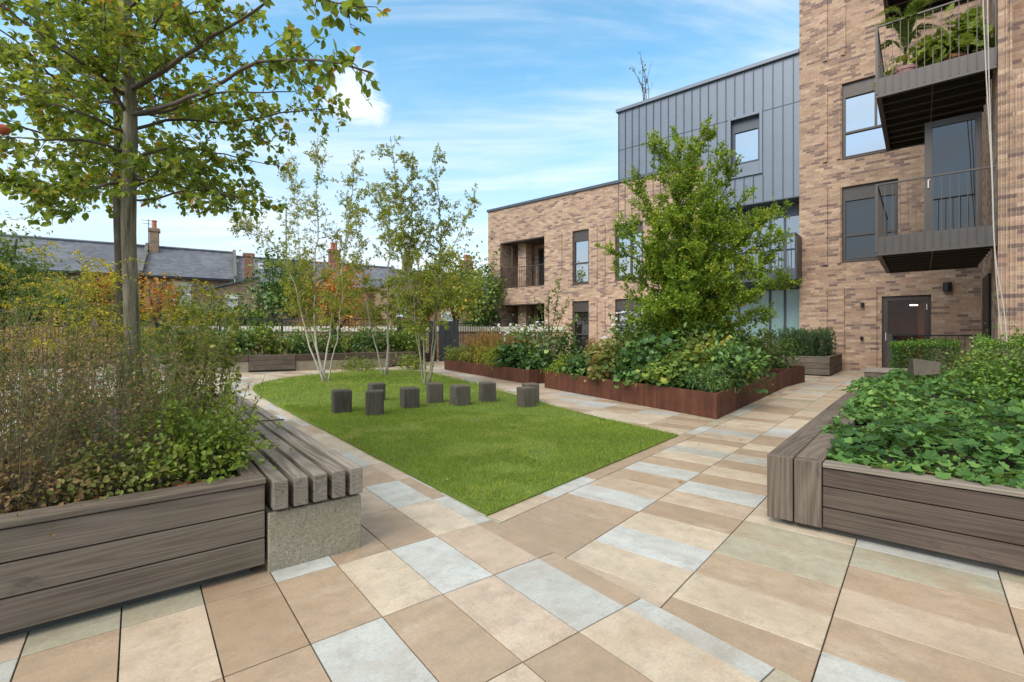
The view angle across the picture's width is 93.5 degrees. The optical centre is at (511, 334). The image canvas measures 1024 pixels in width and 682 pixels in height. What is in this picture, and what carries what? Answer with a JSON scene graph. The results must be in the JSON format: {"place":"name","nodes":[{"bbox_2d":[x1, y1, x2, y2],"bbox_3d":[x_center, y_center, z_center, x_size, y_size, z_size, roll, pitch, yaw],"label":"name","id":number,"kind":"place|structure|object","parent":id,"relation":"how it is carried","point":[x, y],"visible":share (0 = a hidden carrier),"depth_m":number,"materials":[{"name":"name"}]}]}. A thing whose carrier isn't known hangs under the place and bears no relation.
{"place":"outdoors","nodes":[
{"label":"outdoors","id":0,"kind":"place"},
{"bbox_2d":[0,234,148,350],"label":"terraced house","id":1,"kind":"structure","parent":0,"point":[97,249],"depth_m":33.74,"materials":[{"name":"brick"}]},
{"bbox_2d":[235,253,331,325],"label":"terraced house","id":2,"kind":"structure","parent":0,"point":[244,260],"depth_m":39.52,"materials":[{"name":"brick"}]},
{"bbox_2d":[327,242,399,325],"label":"terraced house","id":3,"kind":"structure","parent":0,"point":[379,272],"depth_m":44.26,"materials":[{"name":"brick"}]},
{"bbox_2d":[0,0,798,281],"label":"sky","id":4,"kind":"structure","parent":0,"point":[521,99],"materials":[{"name":"blue"}]},
{"bbox_2d":[253,370,678,516],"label":"lawn","id":5,"kind":"structure","parent":0,"point":[510,466],"depth_m":5.37,"materials":[{"name":"green plant"}]},
{"bbox_2d":[227,132,372,381],"bbox_3d":[-4.819,-1.902,11.870,3.526,6.287,2.069,0,0,13],"label":"birch tree","id":6,"kind":"object","parent":5,"relation":"on","point":[314,308],"visible":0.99,"depth_m":11.81,"materials":[{"name":"green plant"}]},
{"bbox_2d":[331,388,351,413],"bbox_3d":[-2.524,0.996,7.129,0.255,0.355,0.255,0,0,-29],"label":"cube stool","id":7,"kind":"object","parent":5,"relation":"on","point":[341,400],"visible":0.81,"depth_m":7.02,"materials":[{"name":"grey wood"}]},
{"bbox_2d":[365,389,383,415],"bbox_3d":[-1.981,0.993,6.938,0.250,0.365,0.250,0,0,-18],"label":"cube stool","id":8,"kind":"object","parent":5,"relation":"on","point":[374,402],"visible":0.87,"depth_m":6.83,"materials":[{"name":"grey wood"}]},
{"bbox_2d":[341,181,430,374],"bbox_3d":[-3.637,-1.622,13.914,2.536,5.717,1.320,0,0,-43],"label":"birch tree","id":9,"kind":"object","parent":5,"relation":"on","point":[374,319],"visible":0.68,"depth_m":13.71,"materials":[{"name":"green plant"}]},
{"bbox_2d":[400,386,419,408],"bbox_3d":[-1.615,1.005,7.592,0.255,0.330,0.255,0,0,-28],"label":"cube stool","id":10,"kind":"object","parent":5,"relation":"on","point":[409,397],"visible":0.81,"depth_m":7.49,"materials":[{"name":"grey wood"}]},
{"bbox_2d":[356,136,480,384],"bbox_3d":[-2.141,-1.637,10.820,3.038,5.747,2.064,0,0,0],"label":"birch tree","id":11,"kind":"object","parent":5,"relation":"on","point":[410,300],"visible":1,"depth_m":10.66,"materials":[{"name":"green plant"}]},
{"bbox_2d":[426,382,442,403],"bbox_3d":[-1.304,0.993,8.116,0.245,0.350,0.245,0,0,-20],"label":"cube stool","id":12,"kind":"object","parent":5,"relation":"on","point":[434,392],"visible":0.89,"depth_m":8.00,"materials":[{"name":"grey wood"}]},
{"bbox_2d":[450,384,469,405],"bbox_3d":[-0.852,1.003,7.882,0.265,0.340,0.265,0,0,-31],"label":"cube stool","id":13,"kind":"object","parent":5,"relation":"on","point":[459,394],"visible":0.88,"depth_m":7.78,"materials":[{"name":"grey wood"}]},
{"bbox_2d":[479,381,495,401],"bbox_3d":[-0.426,1.002,8.312,0.250,0.345,0.250,0,0,-19],"label":"cube stool","id":14,"kind":"object","parent":5,"relation":"on","point":[487,391],"visible":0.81,"depth_m":8.20,"materials":[{"name":"grey wood"}]},
{"bbox_2d":[517,386,535,406],"bbox_3d":[0.227,1.022,7.811,0.240,0.330,0.240,0,0,-27],"label":"cube stool","id":15,"kind":"object","parent":5,"relation":"on","point":[526,396],"visible":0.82,"depth_m":7.72,"materials":[{"name":"grey wood"}]},
{"bbox_2d":[0,360,1023,681],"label":"paving","id":16,"kind":"structure","parent":0,"point":[682,556],"depth_m":2.19,"materials":[{"name":"stone"}]},
{"bbox_2d":[0,396,265,638],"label":"timber planter","id":17,"kind":"object","parent":16,"relation":"on","point":[92,556],"visible":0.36,"depth_m":2.09,"materials":[{"name":"wood"}]},
{"bbox_2d":[0,281,122,483],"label":"seedhead aster","id":18,"kind":"object","parent":17,"relation":"on","point":[33,356],"visible":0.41,"depth_m":2.70,"materials":[{"name":"brown plant"}]},
{"bbox_2d":[0,442,126,536],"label":"sedum clump","id":19,"kind":"object","parent":17,"relation":"on","point":[10,505],"visible":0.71,"depth_m":2.10,"materials":[{"name":"green plant"}]},
{"bbox_2d":[0,272,149,431],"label":"goldenrod","id":20,"kind":"object","parent":17,"relation":"on","point":[61,312],"visible":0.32,"depth_m":3.74,"materials":[{"name":"green plant"}]},
{"bbox_2d":[0,241,152,466],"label":"goldenrod","id":21,"kind":"object","parent":17,"relation":"on","point":[81,312],"visible":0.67,"depth_m":2.96,"materials":[{"name":"green plant"}]},
{"bbox_2d":[0,300,164,510],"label":"seedhead aster","id":22,"kind":"object","parent":17,"relation":"on","point":[19,437],"visible":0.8,"depth_m":2.17,"materials":[{"name":"brown plant"}]},
{"bbox_2d":[0,324,225,491],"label":"seedhead aster","id":23,"kind":"object","parent":17,"relation":"on","point":[101,428],"visible":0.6,"depth_m":2.39,"materials":[{"name":"green plant"}]},
{"bbox_2d":[25,424,209,509],"bbox_3d":[-1.851,0.634,2.287,0.644,0.380,0.677,0,0,-40],"label":"mint clump","id":24,"kind":"object","parent":17,"relation":"on","point":[128,472],"visible":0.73,"depth_m":2.23,"materials":[{"name":"green plant"}]},
{"bbox_2d":[0,474,238,513],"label":"leaf litter","id":25,"kind":"object","parent":17,"relation":"on","point":[178,483],"visible":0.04,"depth_m":2.38,"materials":[{"name":"brown plant"}]},
{"bbox_2d":[0,0,289,414],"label":"apple tree","id":26,"kind":"object","parent":17,"relation":"on","point":[57,83],"visible":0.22,"depth_m":4.70,"materials":[{"name":"green plant"}]},
{"bbox_2d":[100,316,230,459],"bbox_3d":[-2.264,0.335,3.140,0.743,0.936,0.787,0,0,-26],"label":"leafy perennial","id":27,"kind":"object","parent":17,"relation":"on","point":[142,378],"visible":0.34,"depth_m":3.09,"materials":[{"name":"green plant"}]},
{"bbox_2d":[89,273,242,432],"bbox_3d":[-2.928,0.152,4.083,1.072,1.278,1.051,0,0,-43],"label":"goldenrod","id":28,"kind":"object","parent":17,"relation":"on","point":[189,323],"visible":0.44,"depth_m":4.09,"materials":[{"name":"green plant"}]},
{"bbox_2d":[0,0,390,446],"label":"apple tree","id":29,"kind":"object","parent":17,"relation":"on","point":[130,163],"visible":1,"depth_m":3.29,"materials":[{"name":"green plant"}]},
{"bbox_2d":[150,285,243,451],"bbox_3d":[-2.072,0.229,3.265,0.500,1.124,0.486,0,0,0],"label":"leafy perennial","id":30,"kind":"object","parent":17,"relation":"on","point":[225,364],"visible":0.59,"depth_m":3.22,"materials":[{"name":"green plant"}]},
{"bbox_2d":[104,386,292,490],"bbox_3d":[-1.615,0.551,2.625,0.798,0.565,0.921,0,0,0],"label":"mint clump","id":31,"kind":"object","parent":17,"relation":"on","point":[234,459],"visible":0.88,"depth_m":2.49,"materials":[{"name":"green plant"}]},
{"bbox_2d":[149,372,264,478],"bbox_3d":[-1.713,0.510,2.734,0.569,0.593,0.531,0,0,-44],"label":"leafy perennial","id":32,"kind":"object","parent":17,"relation":"on","point":[229,394],"visible":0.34,"depth_m":2.68,"materials":[{"name":"green plant"}]},
{"bbox_2d":[103,351,415,374],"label":"raised bed wall","id":33,"kind":"structure","parent":16,"relation":"on","point":[275,363],"depth_m":15.78,"materials":[{"name":"wood"}]},
{"bbox_2d":[197,392,362,573],"bbox_3d":[-2.376,0.974,4.280,0.476,0.472,4.428,0,0,-38],"label":"slatted bench","id":34,"kind":"object","parent":16,"relation":"on","point":[313,490],"visible":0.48,"depth_m":2.60,"materials":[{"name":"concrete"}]},
{"bbox_2d":[250,353,429,362],"bbox_3d":[-7.922,0.965,17.293,9.497,0.370,4.572,0,0,-5],"label":"planting bed","id":35,"kind":"object","parent":16,"relation":"on","point":[427,356],"visible":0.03,"depth_m":19.73,"materials":[{"name":"wood"}]},
{"bbox_2d":[201,323,264,354],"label":"bed shrub","id":36,"kind":"object","parent":35,"relation":"on","point":[242,336],"visible":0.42,"depth_m":15.68,"materials":[{"name":"green plant"}]},
{"bbox_2d":[238,317,295,354],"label":"bed shrub","id":37,"kind":"object","parent":35,"relation":"on","point":[264,338],"visible":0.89,"depth_m":16.05,"materials":[{"name":"green plant"}]},
{"bbox_2d":[259,325,322,353],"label":"bed shrub","id":38,"kind":"object","parent":35,"relation":"on","point":[300,345],"visible":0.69,"depth_m":16.45,"materials":[{"name":"green plant"}]},
{"bbox_2d":[307,327,357,352],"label":"bed shrub","id":39,"kind":"object","parent":35,"relation":"on","point":[343,347],"visible":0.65,"depth_m":17.06,"materials":[{"name":"green plant"}]},
{"bbox_2d":[296,254,393,344],"bbox_3d":[-6.613,-1.051,18.565,4.149,4.516,2.026,0,0,0],"label":"autumn tree","id":40,"kind":"object","parent":35,"relation":"on","point":[331,287],"visible":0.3,"depth_m":18.46,"materials":[{"name":"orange plant"}]},
{"bbox_2d":[333,326,385,352],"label":"bed shrub","id":41,"kind":"object","parent":35,"relation":"on","point":[359,343],"visible":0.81,"depth_m":17.62,"materials":[{"name":"green plant"}]},
{"bbox_2d":[362,322,409,351],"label":"bed shrub","id":42,"kind":"object","parent":35,"relation":"on","point":[391,337],"visible":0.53,"depth_m":18.32,"materials":[{"name":"green plant"}]},
{"bbox_2d":[378,324,433,355],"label":"bed shrub","id":43,"kind":"object","parent":35,"relation":"on","point":[409,347],"visible":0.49,"depth_m":18.92,"materials":[{"name":"green plant"}]},
{"bbox_2d":[332,354,383,370],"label":"rosette plant","id":44,"kind":"object","parent":16,"relation":"on","point":[357,366],"visible":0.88,"depth_m":15.79,"materials":[{"name":"green plant"}]},
{"bbox_2d":[397,321,457,360],"bbox_3d":[-3.678,0.300,21.043,2.659,1.760,0.078,0,0,-6],"label":"gate","id":45,"kind":"object","parent":16,"relation":"on","point":[448,337],"visible":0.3,"depth_m":21.08,"materials":[{"name":"black metal"}]},
{"bbox_2d":[411,240,496,323],"bbox_3d":[-2.426,-1.517,21.450,4.334,5.446,2.915,0,0,0],"label":"garden tree","id":46,"kind":"object","parent":16,"relation":"on","point":[465,300],"visible":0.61,"depth_m":21.19,"materials":[{"name":"green plant"}]},
{"bbox_2d":[444,359,565,382],"bbox_3d":[0.423,1.026,14.728,3.161,0.341,5.546,0,0,-29],"label":"steel planter","id":47,"kind":"object","parent":16,"relation":"on","point":[523,375],"visible":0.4,"depth_m":12.91,"materials":[{"name":"brown metal"}]},
{"bbox_2d":[490,334,531,368],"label":"hellebore clump","id":48,"kind":"object","parent":47,"relation":"on","point":[512,359],"visible":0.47,"depth_m":12.70,"materials":[{"name":"green plant"}]},
{"bbox_2d":[514,340,557,369],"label":"hellebore clump","id":49,"kind":"object","parent":47,"relation":"on","point":[532,358],"visible":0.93,"depth_m":11.95,"materials":[{"name":"green plant"}]},
{"bbox_2d":[528,278,577,353],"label":"young tree","id":50,"kind":"object","parent":47,"relation":"on","point":[555,310],"visible":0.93,"depth_m":12.78,"materials":[{"name":"green plant"}]},
{"bbox_2d":[528,315,586,367],"bbox_3d":[1.345,0.268,12.962,1.660,1.581,1.400,0,0,-35],"label":"viburnum","id":51,"kind":"object","parent":47,"relation":"on","point":[560,347],"visible":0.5,"depth_m":12.87,"materials":[{"name":"green plant"}]},
{"bbox_2d":[545,370,786,418],"bbox_3d":[2.954,1.014,10.211,4.206,0.364,5.455,0,0,39],"label":"steel planter","id":52,"kind":"object","parent":16,"relation":"on","point":[717,405],"visible":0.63,"depth_m":8.09,"materials":[{"name":"brown metal"}]},
{"bbox_2d":[556,349,598,379],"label":"hellebore clump","id":53,"kind":"object","parent":52,"relation":"on","point":[575,364],"visible":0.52,"depth_m":9.91,"materials":[{"name":"green plant"}]},
{"bbox_2d":[581,334,638,386],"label":"hellebore clump","id":54,"kind":"object","parent":52,"relation":"on","point":[603,355],"visible":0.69,"depth_m":9.16,"materials":[{"name":"green plant"}]},
{"bbox_2d":[601,311,642,346],"bbox_3d":[2.543,0.185,11.027,0.940,1.436,1.128,0,0,0],"label":"white anemone","id":55,"kind":"object","parent":52,"relation":"on","point":[617,330],"visible":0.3,"depth_m":10.85,"materials":[{"name":"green plant"}]},
{"bbox_2d":[591,320,670,359],"bbox_3d":[2.533,0.330,9.857,1.742,1.360,1.714,0,0,0],"label":"viburnum","id":56,"kind":"object","parent":52,"relation":"on","point":[639,336],"visible":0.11,"depth_m":9.99,"materials":[{"name":"green plant"}]},
{"bbox_2d":[605,343,661,387],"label":"hellebore clump","id":57,"kind":"object","parent":52,"relation":"on","point":[627,374],"visible":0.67,"depth_m":8.55,"materials":[{"name":"green plant"}]},
{"bbox_2d":[615,330,703,383],"bbox_3d":[2.703,0.475,8.953,1.648,1.098,1.474,0,0,37],"label":"viburnum","id":58,"kind":"object","parent":52,"relation":"on","point":[652,340],"visible":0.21,"depth_m":8.73,"materials":[{"name":"green plant"}]},
{"bbox_2d":[635,345,703,388],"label":"hellebore clump","id":59,"kind":"object","parent":52,"relation":"on","point":[670,376],"visible":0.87,"depth_m":7.75,"materials":[{"name":"green plant"}]},
{"bbox_2d":[646,313,742,354],"bbox_3d":[3.433,0.305,9.262,2.208,1.430,1.701,0,0,0],"label":"viburnum","id":60,"kind":"object","parent":52,"relation":"on","point":[704,332],"visible":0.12,"depth_m":9.19,"materials":[{"name":"green plant"}]},
{"bbox_2d":[594,114,804,348],"bbox_3d":[4.026,-1.824,9.750,4.642,5.466,2.796,0,0,0],"label":"hornbeam tree","id":61,"kind":"object","parent":52,"relation":"on","point":[689,270],"visible":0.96,"depth_m":9.57,"materials":[{"name":"green plant"}]},
{"bbox_2d":[662,326,740,388],"bbox_3d":[3.269,0.458,8.281,1.491,1.194,1.389,0,0,0],"label":"yellowing shrub","id":62,"kind":"object","parent":52,"relation":"on","point":[709,345],"visible":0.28,"depth_m":8.08,"materials":[{"name":"green plant"}]},
{"bbox_2d":[677,359,740,392],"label":"hellebore clump","id":63,"kind":"object","parent":52,"relation":"on","point":[713,386],"visible":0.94,"depth_m":7.27,"materials":[{"name":"green plant"}]},
{"bbox_2d":[699,333,775,394],"bbox_3d":[3.552,0.494,7.633,1.132,1.050,1.212,0,0,43],"label":"viburnum","id":64,"kind":"object","parent":52,"relation":"on","point":[731,358],"visible":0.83,"depth_m":7.52,"materials":[{"name":"green plant"}]},
{"bbox_2d":[713,307,780,366],"bbox_3d":[4.653,0.157,10.729,2.226,1.687,2.492,0,0,0],"label":"viburnum","id":65,"kind":"object","parent":52,"relation":"on","point":[748,334],"visible":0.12,"depth_m":10.29,"materials":[{"name":"green plant"}]},
{"bbox_2d":[771,365,804,385],"bbox_3d":[5.475,0.998,12.754,3.658,0.396,1.628,0,0,43],"label":"steel planter","id":66,"kind":"object","parent":16,"relation":"on","point":[795,374],"visible":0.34,"depth_m":11.54,"materials":[{"name":"brown metal"}]},
{"bbox_2d":[758,327,807,368],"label":"pale shrub","id":67,"kind":"object","parent":66,"relation":"on","point":[779,359],"visible":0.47,"depth_m":11.88,"materials":[{"name":"green plant"}]},
{"bbox_2d":[770,354,842,374],"bbox_3d":[9.328,0.907,15.265,1.620,0.526,2.860,0,0,40],"label":"timber planter","id":68,"kind":"object","parent":16,"relation":"on","point":[825,365],"visible":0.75,"depth_m":13.98,"materials":[{"name":"wood"}]},
{"bbox_2d":[767,326,838,357],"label":"yew hedge","id":69,"kind":"object","parent":68,"relation":"on","point":[811,339],"visible":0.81,"depth_m":14.67,"materials":[{"name":"green plant"}]},
{"bbox_2d":[767,375,1023,575],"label":"timber planter","id":70,"kind":"object","parent":16,"relation":"on","point":[957,519],"visible":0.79,"depth_m":2.70,"materials":[{"name":"wood"}]},
{"bbox_2d":[817,365,1023,488],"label":"cranesbill","id":71,"kind":"object","parent":70,"relation":"on","point":[899,426],"visible":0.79,"depth_m":3.39,"materials":[{"name":"green plant"}]},
{"bbox_2d":[908,359,940,383],"bbox_3d":[6.777,0.651,7.906,0.464,0.498,0.291,0,0,9],"label":"timber headrest","id":72,"kind":"object","parent":70,"relation":"on","point":[923,367],"visible":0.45,"depth_m":7.82,"materials":[{"name":"wood"}]},
{"bbox_2d":[888,337,964,371],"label":"box hedge","id":73,"kind":"object","parent":70,"relation":"on","point":[897,345],"visible":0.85,"depth_m":10.57,"materials":[{"name":"green plant"}]},
{"bbox_2d":[931,321,1023,402],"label":"evergreen shrub","id":74,"kind":"object","parent":70,"relation":"on","point":[1017,382],"visible":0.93,"depth_m":5.21,"materials":[{"name":"green plant"}]},
{"bbox_2d":[939,341,1023,390],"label":"evergreen shrub","id":75,"kind":"object","parent":70,"relation":"on","point":[969,372],"visible":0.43,"depth_m":7.00,"materials":[{"name":"green plant"}]},
{"bbox_2d":[970,331,1023,371],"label":"box hedge","id":76,"kind":"object","parent":70,"relation":"on","point":[994,343],"visible":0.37,"depth_m":8.75,"materials":[{"name":"green plant"}]},
{"bbox_2d":[992,0,1023,370],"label":"brick wing","id":77,"kind":"structure","parent":16,"relation":"on","point":[1008,118],"depth_m":9.06,"materials":[{"name":"brown brick"}]},
{"bbox_2d":[982,0,1007,352],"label":"rope","id":78,"kind":"object","parent":77,"relation":"attached to","point":[991,172],"visible":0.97,"depth_m":8.60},
{"bbox_2d":[987,0,1004,354],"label":"rope","id":79,"kind":"object","parent":77,"relation":"attached to","point":[992,161],"visible":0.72,"depth_m":8.69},
{"bbox_2d":[11,352,1023,681],"bbox_3d":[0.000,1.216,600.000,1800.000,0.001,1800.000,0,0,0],"label":"ground","id":80,"kind":"structure","parent":0,"point":[211,630],"depth_m":1.94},
{"bbox_2d":[0,192,87,382],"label":"garden tree","id":81,"kind":"object","parent":80,"relation":"on","point":[12,255],"visible":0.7,"depth_m":11.57,"materials":[{"name":"green plant"}]},
{"bbox_2d":[22,271,114,361],"bbox_3d":[-19.613,-0.766,21.026,5.561,3.952,2.987,0,0,0],"label":"garden shrub","id":82,"kind":"object","parent":80,"relation":"on","point":[59,298],"visible":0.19,"depth_m":20.69,"materials":[{"name":"orange plant"}]},
{"bbox_2d":[5,326,152,364],"bbox_3d":[-18.789,0.445,18.183,9.552,1.470,0.098,0,0,-9],"label":"timber fence","id":83,"kind":"object","parent":80,"relation":"on","point":[57,340],"visible":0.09,"depth_m":18.35,"materials":[{"name":"brown wood"}]},
{"bbox_2d":[138,271,193,349],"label":"autumn tree","id":84,"kind":"object","parent":80,"relation":"on","point":[158,305],"visible":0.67,"depth_m":20.51,"materials":[{"name":"orange plant"}]},
{"bbox_2d":[143,219,236,347],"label":"terraced house","id":85,"kind":"structure","parent":80,"relation":"on","point":[213,267],"depth_m":36.97,"materials":[{"name":"brick"}]},
{"bbox_2d":[204,276,258,325],"bbox_3d":[-20.125,-1.377,34.507,3.129,5.153,6.120,0,0,-31],"label":"extension","id":86,"kind":"object","parent":80,"relation":"on","point":[231,288],"visible":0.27,"depth_m":32.12,"materials":[{"name":"brick"}]},
{"bbox_2d":[215,301,282,325],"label":"garden shrub","id":87,"kind":"object","parent":80,"relation":"on","point":[247,312],"visible":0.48,"depth_m":23.83,"materials":[{"name":"green plant"}]},
{"bbox_2d":[225,234,314,325],"bbox_3d":[-12.352,-1.935,25.101,4.627,6.279,3.856,0,0,-24],"label":"garden tree","id":88,"kind":"object","parent":80,"relation":"on","point":[269,302],"visible":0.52,"depth_m":24.76,"materials":[{"name":"green plant"}]},
{"bbox_2d":[157,318,394,354],"bbox_3d":[-9.580,0.280,19.845,9.344,1.840,0.141,0,0,-6],"label":"railing","id":89,"kind":"object","parent":80,"relation":"on","point":[220,328],"visible":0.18,"depth_m":19.82,"materials":[{"name":"black metal"}]},
{"bbox_2d":[166,326,564,359],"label":"boundary wall","id":90,"kind":"structure","parent":80,"relation":"on","point":[461,333],"depth_m":22.82,"materials":[{"name":"brick"}]},
{"bbox_2d":[372,281,420,326],"bbox_3d":[-10.004,-1.647,41.246,2.616,5.694,6.120,0,0,-31],"label":"extension","id":91,"kind":"object","parent":80,"relation":"on","point":[377,302],"visible":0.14,"depth_m":39.34,"materials":[{"name":"brick"}]},
{"bbox_2d":[449,238,508,326],"bbox_3d":[-1.685,-1.928,25.443,3.247,6.269,3.273,0,0,-32],"label":"garden tree","id":92,"kind":"object","parent":80,"relation":"on","point":[482,321],"visible":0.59,"depth_m":25.34,"materials":[{"name":"green plant"}]},
{"bbox_2d":[487,161,702,356],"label":"brick block","id":93,"kind":"structure","parent":80,"relation":"on","point":[545,242],"depth_m":23.14,"materials":[{"name":"brick"}]},
{"bbox_2d":[572,229,588,284],"bbox_3d":[3.290,-3.647,22.833,0.935,2.565,0.220,0,0,40],"label":"window","id":94,"kind":"structure","parent":93,"relation":"in","point":[580,238],"depth_m":22.92,"materials":[{"name":"glass"}]},
{"bbox_2d":[573,301,588,353],"bbox_3d":[3.290,-0.268,22.833,0.935,2.605,0.220,0,0,40],"label":"window","id":95,"kind":"structure","parent":93,"relation":"in","point":[581,308],"depth_m":22.89,"materials":[{"name":"glass"}]},
{"bbox_2d":[614,223,642,280],"bbox_3d":[5.180,-3.663,21.224,1.354,2.535,0.220,0,0,40],"label":"window","id":96,"kind":"structure","parent":93,"relation":"in","point":[620,260],"depth_m":21.31,"materials":[{"name":"clear glass"}]},
{"bbox_2d":[616,298,642,341],"bbox_3d":[5.180,-0.268,21.224,1.354,2.605,0.220,0,0,40],"label":"window","id":97,"kind":"structure","parent":93,"relation":"in","point":[620,307],"depth_m":21.46,"materials":[{"name":"grey glass"}]},
{"bbox_2d":[616,48,801,346],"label":"zinc building","id":98,"kind":"structure","parent":80,"relation":"on","point":[753,108],"depth_m":18.11,"materials":[{"name":"grey metal"}]},
{"bbox_2d":[732,115,758,164],"bbox_3d":[8.876,-7.290,18.221,1.000,1.700,0.102,0,0,40],"label":"window","id":99,"kind":"structure","parent":98,"relation":"in","point":[745,133],"depth_m":18.22,"materials":[{"name":"glass"}]},
{"bbox_2d":[799,0,996,370],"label":"brick tower","id":100,"kind":"structure","parent":80,"relation":"on","point":[895,213],"depth_m":15.26,"materials":[{"name":"brown brick"}]},
{"bbox_2d":[841,72,891,159],"bbox_3d":[11.664,-7.110,15.706,1.492,2.550,0.220,0,0,40],"label":"window","id":101,"kind":"structure","parent":100,"relation":"in","point":[862,133],"depth_m":15.91,"materials":[{"name":"clear glass"}]},
{"bbox_2d":[841,179,897,261],"bbox_3d":[11.664,-3.663,15.706,1.492,2.515,0.220,0,0,40],"label":"window","id":102,"kind":"structure","parent":100,"relation":"in","point":[858,202],"depth_m":15.87,"materials":[{"name":"glass"}]},
{"bbox_2d":[869,0,938,74],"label":"potted palm","id":103,"kind":"object","parent":100,"relation":"on","point":[912,20],"visible":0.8,"depth_m":10.26,"materials":[{"name":"green plant"}]},
{"bbox_2d":[882,295,930,367],"bbox_3d":[12.379,-0.015,15.125,1.197,2.390,0.137,0,0,40],"label":"door frame","id":104,"kind":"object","parent":100,"relation":"in","point":[927,298],"depth_m":15.26,"materials":[{"name":"brown metal"}]},
{"bbox_2d":[895,3,994,67],"bbox_3d":[9.183,-5.936,9.891,1.862,1.302,1.290,0,0,0],"label":"potted shrub","id":105,"kind":"object","parent":100,"relation":"on","point":[932,51],"visible":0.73,"depth_m":9.68,"materials":[{"name":"green plant"}]},
{"bbox_2d":[925,111,981,231],"bbox_3d":[9.498,-3.295,10.378,0.908,2.770,0.102,0,0,40],"label":"balcony door","id":106,"kind":"structure","parent":100,"relation":"in","point":[952,144],"depth_m":10.38,"materials":[{"name":"glass"}]},
{"bbox_2d":[982,273,990,354],"bbox_3d":[12.247,-0.160,12.426,0.046,2.680,1.600,0,0,40],"label":"side door","id":107,"kind":"structure","parent":100,"relation":"in","point":[986,281],"depth_m":12.17,"materials":[{"name":"black metal"}]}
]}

